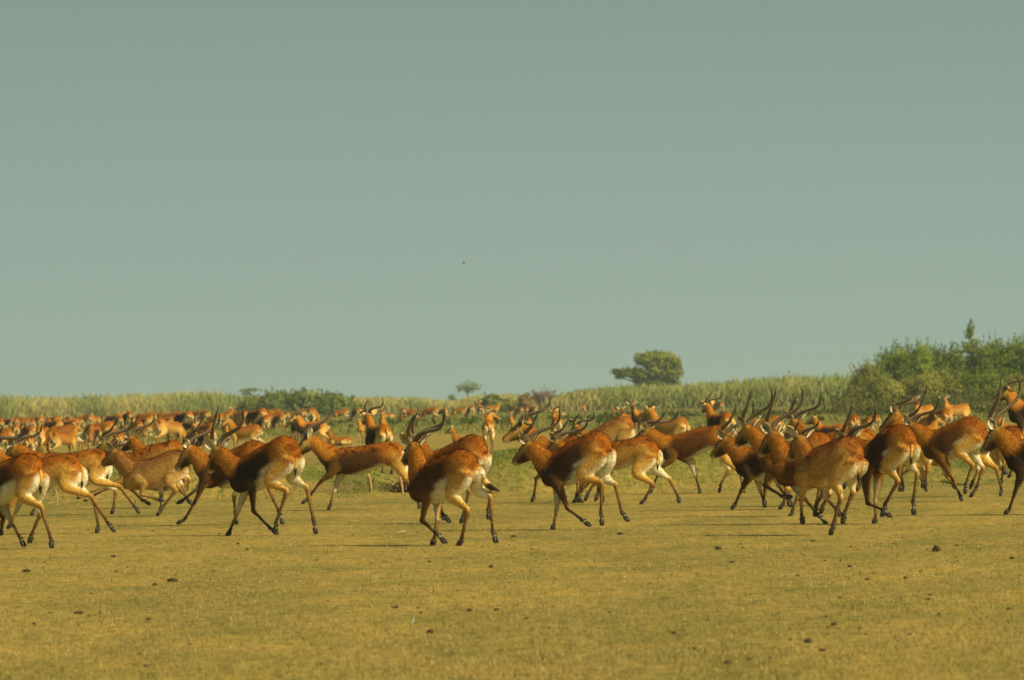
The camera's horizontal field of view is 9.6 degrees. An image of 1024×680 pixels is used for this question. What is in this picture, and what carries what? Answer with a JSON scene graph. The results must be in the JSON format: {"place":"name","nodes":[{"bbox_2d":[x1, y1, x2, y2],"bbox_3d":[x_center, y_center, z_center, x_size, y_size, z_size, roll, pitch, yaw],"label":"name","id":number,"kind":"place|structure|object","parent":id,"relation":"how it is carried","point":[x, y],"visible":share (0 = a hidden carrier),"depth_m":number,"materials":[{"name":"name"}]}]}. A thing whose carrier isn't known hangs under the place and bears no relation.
{"place":"outdoors","nodes":[
{"label":"outdoors","id":0,"kind":"place"},
{"bbox_2d":[380,477,408,492],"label":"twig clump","id":1,"kind":"object","parent":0,"point":[397,486],"visible":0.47,"depth_m":92.96,"materials":[{"name":"plant"}]},
{"bbox_2d":[5,405,1008,440],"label":"grass","id":2,"kind":"structure","parent":0,"point":[539,423],"depth_m":277.39,"materials":[{"name":"green plant"}]},
{"bbox_2d":[0,405,1023,679],"bbox_3d":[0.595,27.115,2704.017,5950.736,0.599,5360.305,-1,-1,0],"label":"ground","id":3,"kind":"structure","parent":0,"point":[406,511],"depth_m":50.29,"materials":[{"name":"yellow plant"}]},
{"bbox_2d":[0,452,53,547],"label":"antelope","id":4,"kind":"object","parent":3,"relation":"on","point":[24,478],"visible":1,"depth_m":61.74,"materials":[{"name":"fur"}]},
{"bbox_2d":[20,426,36,444],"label":"antelope","id":5,"kind":"object","parent":3,"relation":"on","point":[30,430],"visible":0.47,"depth_m":231.57,"materials":[{"name":"fur"}]},
{"bbox_2d":[23,434,34,450],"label":"antelope","id":6,"kind":"object","parent":3,"relation":"on","point":[29,442],"visible":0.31,"depth_m":139.98,"materials":[{"name":"fur"}]},
{"bbox_2d":[35,427,51,452],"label":"antelope","id":7,"kind":"object","parent":3,"relation":"on","point":[40,436],"visible":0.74,"depth_m":172.89,"materials":[{"name":"fur"}]},
{"bbox_2d":[42,419,62,427],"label":"antelope","id":8,"kind":"object","parent":3,"relation":"on","point":[56,422],"visible":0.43,"depth_m":262.00,"materials":[{"name":"fur"}]},
{"bbox_2d":[0,424,115,532],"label":"antelope","id":9,"kind":"object","parent":3,"relation":"on","point":[67,473],"visible":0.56,"depth_m":68.50,"materials":[{"name":"fur"}]},
{"bbox_2d":[37,423,83,451],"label":"antelope","id":10,"kind":"object","parent":3,"relation":"on","point":[67,428],"visible":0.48,"depth_m":172.99,"materials":[{"name":"fur"}]},
{"bbox_2d":[49,422,82,452],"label":"antelope","id":11,"kind":"object","parent":3,"relation":"on","point":[59,439],"visible":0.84,"depth_m":155.79,"materials":[{"name":"fur"}]},
{"bbox_2d":[5,422,140,515],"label":"antelope","id":12,"kind":"object","parent":3,"relation":"on","point":[98,473],"visible":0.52,"depth_m":80.67,"materials":[{"name":"fur"}]},
{"bbox_2d":[84,426,100,448],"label":"antelope","id":13,"kind":"object","parent":3,"relation":"on","point":[95,431],"visible":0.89,"depth_m":194.00,"materials":[{"name":"fur"}]},
{"bbox_2d":[81,421,113,445],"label":"antelope","id":14,"kind":"object","parent":3,"relation":"on","point":[106,426],"visible":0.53,"depth_m":225.91,"materials":[{"name":"fur"}]},
{"bbox_2d":[118,411,133,429],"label":"antelope","id":15,"kind":"object","parent":3,"relation":"on","point":[127,417],"visible":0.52,"depth_m":304.83,"materials":[{"name":"fur"}]},
{"bbox_2d":[76,416,192,504],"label":"antelope","id":16,"kind":"object","parent":3,"relation":"on","point":[154,450],"visible":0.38,"depth_m":84.49,"materials":[{"name":"fur"}]},
{"bbox_2d":[132,424,152,445],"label":"antelope","id":17,"kind":"object","parent":3,"relation":"on","point":[146,431],"visible":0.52,"depth_m":212.25,"materials":[{"name":"fur"}]},
{"bbox_2d":[128,411,156,426],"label":"antelope","id":18,"kind":"object","parent":3,"relation":"on","point":[150,415],"visible":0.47,"depth_m":291.87,"materials":[{"name":"fur"}]},
{"bbox_2d":[101,439,189,515],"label":"antelope","id":19,"kind":"object","parent":3,"relation":"on","point":[158,472],"visible":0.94,"depth_m":78.43,"materials":[{"name":"fur"}]},
{"bbox_2d":[120,412,193,492],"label":"antelope","id":20,"kind":"object","parent":3,"relation":"on","point":[134,444],"visible":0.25,"depth_m":93.15,"materials":[{"name":"fur"}]},
{"bbox_2d":[155,419,186,443],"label":"antelope","id":21,"kind":"object","parent":3,"relation":"on","point":[163,427],"visible":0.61,"depth_m":189.39,"materials":[{"name":"fur"}]},
{"bbox_2d":[173,411,193,430],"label":"antelope","id":22,"kind":"object","parent":3,"relation":"on","point":[181,417],"visible":0.48,"depth_m":254.85,"materials":[{"name":"fur"}]},
{"bbox_2d":[185,408,199,445],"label":"antelope","id":23,"kind":"object","parent":3,"relation":"on","point":[193,425],"visible":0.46,"depth_m":139.44,"materials":[{"name":"fur"}]},
{"bbox_2d":[198,427,216,454],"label":"antelope","id":24,"kind":"object","parent":3,"relation":"on","point":[200,440],"visible":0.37,"depth_m":152.39,"materials":[{"name":"fur"}]},
{"bbox_2d":[175,411,284,524],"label":"antelope","id":25,"kind":"object","parent":3,"relation":"on","point":[196,457],"visible":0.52,"depth_m":71.82,"materials":[{"name":"fur"}]},
{"bbox_2d":[231,410,248,425],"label":"antelope","id":26,"kind":"object","parent":3,"relation":"on","point":[237,416],"visible":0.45,"depth_m":286.12,"materials":[{"name":"fur"}]},
{"bbox_2d":[222,415,264,447],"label":"antelope","id":27,"kind":"object","parent":3,"relation":"on","point":[253,432],"visible":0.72,"depth_m":159.22,"materials":[{"name":"fur"}]},
{"bbox_2d":[235,394,265,411],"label":"bush","id":28,"kind":"object","parent":3,"relation":"on","point":[248,404],"visible":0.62,"depth_m":685.99,"materials":[{"name":"green plant"}]},
{"bbox_2d":[239,408,267,430],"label":"antelope","id":29,"kind":"object","parent":3,"relation":"on","point":[251,415],"visible":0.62,"depth_m":254.96,"materials":[{"name":"fur"}]},
{"bbox_2d":[203,406,317,535],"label":"antelope","id":30,"kind":"object","parent":3,"relation":"on","point":[272,463],"visible":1,"depth_m":65.37,"materials":[{"name":"fur"}]},
{"bbox_2d":[255,416,269,429],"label":"antelope","id":31,"kind":"object","parent":3,"relation":"on","point":[263,422],"visible":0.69,"depth_m":246.87,"materials":[{"name":"fur"}]},
{"bbox_2d":[153,418,393,430],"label":"weeds","id":32,"kind":"object","parent":3,"relation":"on","point":[350,425],"visible":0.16,"depth_m":312.18,"materials":[{"name":"green plant"}]},
{"bbox_2d":[256,386,293,411],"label":"bush","id":33,"kind":"object","parent":3,"relation":"on","point":[274,400],"visible":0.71,"depth_m":685.48,"materials":[{"name":"green plant"}]},
{"bbox_2d":[269,414,285,429],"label":"antelope","id":34,"kind":"object","parent":3,"relation":"on","point":[278,419],"visible":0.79,"depth_m":262.53,"materials":[{"name":"fur"}]},
{"bbox_2d":[290,405,298,440],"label":"antelope","id":35,"kind":"object","parent":3,"relation":"on","point":[293,428],"visible":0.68,"depth_m":202.48,"materials":[{"name":"fur"}]},
{"bbox_2d":[283,386,330,415],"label":"bush","id":36,"kind":"object","parent":3,"relation":"on","point":[303,398],"visible":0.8,"depth_m":685.36,"materials":[{"name":"green plant"}]},
{"bbox_2d":[289,405,328,442],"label":"antelope","id":37,"kind":"object","parent":3,"relation":"on","point":[303,426],"visible":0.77,"depth_m":174.86,"materials":[{"name":"fur"}]},
{"bbox_2d":[307,407,319,421],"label":"antelope","id":38,"kind":"object","parent":3,"relation":"on","point":[313,414],"visible":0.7,"depth_m":250.13,"materials":[{"name":"fur"}]},
{"bbox_2d":[315,389,355,414],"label":"bush","id":39,"kind":"object","parent":3,"relation":"on","point":[335,399],"visible":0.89,"depth_m":685.57,"materials":[{"name":"green plant"}]},
{"bbox_2d":[325,426,351,445],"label":"antelope","id":40,"kind":"object","parent":3,"relation":"on","point":[337,441],"visible":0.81,"depth_m":197.35,"materials":[{"name":"fur"}]},
{"bbox_2d":[330,408,349,422],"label":"antelope","id":41,"kind":"object","parent":3,"relation":"on","point":[337,413],"visible":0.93,"depth_m":400.54,"materials":[{"name":"fur"}]},
{"bbox_2d":[341,398,364,414],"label":"bush","id":42,"kind":"object","parent":3,"relation":"on","point":[357,404],"visible":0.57,"depth_m":686.19,"materials":[{"name":"green plant"}]},
{"bbox_2d":[299,404,420,510],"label":"antelope","id":43,"kind":"object","parent":3,"relation":"on","point":[339,462],"visible":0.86,"depth_m":79.77,"materials":[{"name":"fur"}]},
{"bbox_2d":[355,415,365,442],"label":"antelope","id":44,"kind":"object","parent":3,"relation":"on","point":[361,428],"visible":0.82,"depth_m":205.55,"materials":[{"name":"fur"}]},
{"bbox_2d":[358,397,392,473],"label":"antelope","id":45,"kind":"object","parent":3,"relation":"on","point":[381,433],"visible":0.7,"depth_m":115.12,"materials":[{"name":"fur"}]},
{"bbox_2d":[0,370,853,418],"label":"reeds","id":46,"kind":"object","parent":3,"relation":"on","point":[678,396],"visible":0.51,"depth_m":684.06,"materials":[{"name":"green plant"}]},
{"bbox_2d":[418,407,439,421],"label":"antelope","id":47,"kind":"object","parent":3,"relation":"on","point":[430,411],"visible":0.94,"depth_m":368.93,"materials":[{"name":"fur"}]},
{"bbox_2d":[405,407,492,522],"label":"antelope","id":48,"kind":"object","parent":3,"relation":"on","point":[476,445],"visible":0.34,"depth_m":69.50,"materials":[{"name":"fur"}]},
{"bbox_2d":[399,409,499,545],"bbox_3d":[-0.713,1.347,59.200,0.465,1.339,1.416,-1,-1,-40],"label":"antelope","id":49,"kind":"object","parent":3,"relation":"on","point":[452,476],"visible":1,"depth_m":59.10,"materials":[{"name":"fur"}]},
{"bbox_2d":[444,426,461,443],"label":"antelope","id":50,"kind":"object","parent":3,"relation":"on","point":[454,434],"visible":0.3,"depth_m":177.41,"materials":[{"name":"fur"}]},
{"bbox_2d":[448,407,466,418],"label":"antelope","id":51,"kind":"object","parent":3,"relation":"on","point":[457,410],"visible":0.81,"depth_m":400.57,"materials":[{"name":"fur"}]},
{"bbox_2d":[456,380,481,396],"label":"flat topped tree","id":52,"kind":"object","parent":3,"relation":"on","point":[467,388],"visible":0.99,"depth_m":1139.52,"materials":[{"name":"green plant"}]},
{"bbox_2d":[474,400,500,452],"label":"antelope","id":53,"kind":"object","parent":3,"relation":"on","point":[488,426],"visible":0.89,"depth_m":149.04,"materials":[{"name":"fur"}]},
{"bbox_2d":[480,391,502,411],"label":"bush","id":54,"kind":"object","parent":3,"relation":"on","point":[491,399],"visible":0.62,"depth_m":641.99,"materials":[{"name":"green plant"}]},
{"bbox_2d":[484,401,502,416],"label":"antelope","id":55,"kind":"object","parent":3,"relation":"on","point":[495,409],"visible":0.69,"depth_m":412.34,"materials":[{"name":"fur"}]},
{"bbox_2d":[389,412,618,427],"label":"weeds","id":56,"kind":"object","parent":3,"relation":"on","point":[531,417],"visible":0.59,"depth_m":303.19,"materials":[{"name":"green plant"}]},
{"bbox_2d":[500,397,518,411],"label":"bush","id":57,"kind":"object","parent":3,"relation":"on","point":[509,403],"visible":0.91,"depth_m":642.06,"materials":[{"name":"green plant"}]},
{"bbox_2d":[516,392,537,408],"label":"bush","id":58,"kind":"object","parent":3,"relation":"on","point":[525,400],"visible":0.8,"depth_m":652.80,"materials":[{"name":"brown plant"}]},
{"bbox_2d":[530,382,556,409],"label":"bare bush","id":59,"kind":"object","parent":3,"relation":"on","point":[537,396],"visible":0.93,"depth_m":642.25,"materials":[{"name":"brown plant"}]},
{"bbox_2d":[502,396,599,501],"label":"antelope","id":60,"kind":"object","parent":3,"relation":"on","point":[512,434],"visible":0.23,"depth_m":82.47,"materials":[{"name":"fur"}]},
{"bbox_2d":[548,402,561,434],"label":"antelope","id":61,"kind":"object","parent":3,"relation":"on","point":[554,418],"visible":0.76,"depth_m":180.04,"materials":[{"name":"fur"}]},
{"bbox_2d":[512,408,629,529],"bbox_3d":[0.556,1.384,64.910,1.460,1.318,0.438,-2,-1,33],"label":"antelope","id":62,"kind":"object","parent":3,"relation":"on","point":[585,458],"visible":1,"depth_m":64.78,"materials":[{"name":"fur"}]},
{"bbox_2d":[546,417,612,502],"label":"antelope","id":63,"kind":"object","parent":3,"relation":"on","point":[556,442],"visible":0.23,"depth_m":81.17,"materials":[{"name":"fur"}]},
{"bbox_2d":[567,412,635,441],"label":"antelope","id":64,"kind":"object","parent":3,"relation":"on","point":[614,429],"visible":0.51,"depth_m":97.29,"materials":[{"name":"fur"}]},
{"bbox_2d":[575,434,680,503],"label":"antelope","id":65,"kind":"object","parent":3,"relation":"on","point":[642,455],"visible":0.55,"depth_m":79.33,"materials":[{"name":"fur"}]},
{"bbox_2d":[623,394,657,431],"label":"antelope","id":66,"kind":"object","parent":3,"relation":"on","point":[635,414],"visible":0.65,"depth_m":188.84,"materials":[{"name":"fur"}]},
{"bbox_2d":[609,349,683,386],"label":"acacia tree","id":67,"kind":"object","parent":3,"relation":"on","point":[660,366],"visible":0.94,"depth_m":847.44,"materials":[{"name":"green plant"}]},
{"bbox_2d":[639,402,690,435],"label":"antelope","id":68,"kind":"object","parent":3,"relation":"on","point":[678,425],"visible":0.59,"depth_m":114.90,"materials":[{"name":"fur"}]},
{"bbox_2d":[633,409,744,493],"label":"antelope","id":69,"kind":"object","parent":3,"relation":"on","point":[686,446],"visible":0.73,"depth_m":86.89,"materials":[{"name":"fur"}]},
{"bbox_2d":[701,391,736,435],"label":"antelope","id":70,"kind":"object","parent":3,"relation":"on","point":[712,418],"visible":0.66,"depth_m":143.32,"materials":[{"name":"fur"}]},
{"bbox_2d":[603,404,889,420],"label":"weeds","id":71,"kind":"object","parent":3,"relation":"on","point":[682,414],"visible":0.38,"depth_m":300.06,"materials":[{"name":"green plant"}]},
{"bbox_2d":[710,403,792,509],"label":"antelope","id":72,"kind":"object","parent":3,"relation":"on","point":[746,462],"visible":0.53,"depth_m":73.93,"materials":[{"name":"fur"}]},
{"bbox_2d":[735,415,787,439],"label":"antelope","id":73,"kind":"object","parent":3,"relation":"on","point":[772,420],"visible":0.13,"depth_m":132.19,"materials":[{"name":"fur"}]},
{"bbox_2d":[751,383,782,406],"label":"bush","id":74,"kind":"object","parent":3,"relation":"on","point":[764,403],"visible":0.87,"depth_m":641.62,"materials":[{"name":"green plant"}]},
{"bbox_2d":[734,388,830,515],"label":"antelope","id":75,"kind":"object","parent":3,"relation":"on","point":[752,435],"visible":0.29,"depth_m":69.75,"materials":[{"name":"fur"}]},
{"bbox_2d":[757,386,831,523],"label":"antelope","id":76,"kind":"object","parent":3,"relation":"on","point":[780,468],"visible":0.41,"depth_m":65.48,"materials":[{"name":"fur"}]},
{"bbox_2d":[780,388,817,405],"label":"bush","id":77,"kind":"object","parent":3,"relation":"on","point":[792,398],"visible":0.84,"depth_m":641.59,"materials":[{"name":"green plant"}]},
{"bbox_2d":[805,407,847,432],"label":"antelope","id":78,"kind":"object","parent":3,"relation":"on","point":[813,420],"visible":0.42,"depth_m":129.83,"materials":[{"name":"fur"}]},
{"bbox_2d":[786,419,868,534],"bbox_3d":[3.071,1.353,60.063,1.053,1.151,0.379,-2,-1,42],"label":"antelope","id":79,"kind":"object","parent":3,"relation":"on","point":[835,464],"visible":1,"depth_m":59.92,"materials":[{"name":"fur"}]},
{"bbox_2d":[783,393,874,491],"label":"antelope","id":80,"kind":"object","parent":3,"relation":"on","point":[867,434],"visible":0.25,"depth_m":75.33,"materials":[{"name":"fur"}]},
{"bbox_2d":[847,414,859,427],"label":"antelope","id":81,"kind":"object","parent":3,"relation":"on","point":[854,420],"visible":0.21,"depth_m":138.60,"materials":[{"name":"fur"}]},
{"bbox_2d":[843,357,894,397],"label":"bush","id":82,"kind":"object","parent":3,"relation":"on","point":[864,374],"visible":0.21,"depth_m":488.69,"materials":[{"name":"green plant"}]},
{"bbox_2d":[834,405,921,523],"bbox_3d":[3.828,1.327,64.660,0.431,1.279,1.382,-1,-1,-36],"label":"antelope","id":83,"kind":"object","parent":3,"relation":"on","point":[889,450],"visible":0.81,"depth_m":64.35,"materials":[{"name":"fur"}]},
{"bbox_2d":[851,368,912,404],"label":"bush","id":84,"kind":"object","parent":3,"relation":"on","point":[880,386],"visible":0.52,"depth_m":408.35,"materials":[{"name":"green plant"}]},
{"bbox_2d":[861,337,933,383],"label":"bush","id":85,"kind":"object","parent":3,"relation":"on","point":[889,360],"visible":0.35,"depth_m":488.86,"materials":[{"name":"green plant"}]},
{"bbox_2d":[878,385,931,491],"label":"antelope","id":86,"kind":"object","parent":3,"relation":"on","point":[895,417],"visible":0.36,"depth_m":78.43,"materials":[{"name":"fur"}]},
{"bbox_2d":[910,395,933,421],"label":"antelope","id":87,"kind":"object","parent":3,"relation":"on","point":[926,408],"visible":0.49,"depth_m":186.36,"materials":[{"name":"fur"}]},
{"bbox_2d":[821,386,1023,416],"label":"scrub","id":88,"kind":"object","parent":3,"relation":"on","point":[978,404],"visible":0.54,"depth_m":281.26,"materials":[{"name":"green plant"}]},
{"bbox_2d":[894,335,952,379],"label":"bush","id":89,"kind":"object","parent":3,"relation":"on","point":[926,358],"visible":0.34,"depth_m":488.95,"materials":[{"name":"green plant"}]},
{"bbox_2d":[898,367,968,401],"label":"bush","id":90,"kind":"object","parent":3,"relation":"on","point":[930,381],"visible":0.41,"depth_m":408.44,"materials":[{"name":"green plant"}]},
{"bbox_2d":[924,414,945,429],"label":"antelope","id":91,"kind":"object","parent":3,"relation":"on","point":[936,421],"visible":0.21,"depth_m":125.21,"materials":[{"name":"fur"}]},
{"bbox_2d":[920,408,952,426],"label":"antelope","id":92,"kind":"object","parent":3,"relation":"on","point":[945,415],"visible":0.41,"depth_m":152.25,"materials":[{"name":"fur"}]},
{"bbox_2d":[903,397,987,500],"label":"antelope","id":93,"kind":"object","parent":3,"relation":"on","point":[963,438],"visible":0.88,"depth_m":76.47,"materials":[{"name":"fur"}]},
{"bbox_2d":[894,453,1002,495],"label":"antelope","id":94,"kind":"object","parent":3,"relation":"on","point":[987,460],"visible":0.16,"depth_m":79.59,"materials":[{"name":"fur"}]},
{"bbox_2d":[930,338,972,379],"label":"bush","id":95,"kind":"object","parent":3,"relation":"on","point":[958,363],"visible":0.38,"depth_m":489.29,"materials":[{"name":"green plant"}]},
{"bbox_2d":[938,393,970,424],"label":"antelope","id":96,"kind":"object","parent":3,"relation":"on","point":[962,410],"visible":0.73,"depth_m":194.35,"materials":[{"name":"fur"}]},
{"bbox_2d":[960,318,979,373],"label":"sapling","id":97,"kind":"object","parent":3,"relation":"on","point":[971,349],"visible":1,"depth_m":490.01,"materials":[{"name":"green plant"}]},
{"bbox_2d":[947,364,1005,400],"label":"bush","id":98,"kind":"object","parent":3,"relation":"on","point":[984,383],"visible":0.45,"depth_m":408.28,"materials":[{"name":"green plant"}]},
{"bbox_2d":[966,331,1016,380],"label":"bush","id":99,"kind":"object","parent":3,"relation":"on","point":[986,356],"visible":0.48,"depth_m":489.26,"materials":[{"name":"green plant"}]},
{"bbox_2d":[980,376,1023,514],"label":"antelope","id":100,"kind":"object","parent":3,"relation":"on","point":[1008,443],"visible":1,"depth_m":67.67,"materials":[{"name":"fur"}]},
{"bbox_2d":[987,426,1023,484],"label":"antelope","id":101,"kind":"object","parent":3,"relation":"on","point":[997,456],"visible":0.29,"depth_m":88.97,"materials":[{"name":"fur"}]},
{"bbox_2d":[992,378,1023,430],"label":"antelope","id":102,"kind":"object","parent":3,"relation":"on","point":[1016,409],"visible":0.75,"depth_m":114.90,"materials":[{"name":"fur"}]},
{"bbox_2d":[994,367,1023,400],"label":"bush","id":103,"kind":"object","parent":3,"relation":"on","point":[1013,386],"visible":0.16,"depth_m":408.43,"materials":[{"name":"green plant"}]},
{"bbox_2d":[995,332,1023,380],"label":"bush","id":104,"kind":"object","parent":3,"relation":"on","point":[1010,358],"visible":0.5,"depth_m":488.88,"materials":[{"name":"green plant"}]},
{"bbox_2d":[0,0,1023,400],"label":"sky","id":105,"kind":"structure","parent":0,"point":[229,195],"materials":[{"name":"blue"}]},
{"bbox_2d":[14,439,1014,506],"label":"grass","id":106,"kind":"structure","parent":0,"point":[503,451],"depth_m":93.31,"materials":[{"name":"green plant"}]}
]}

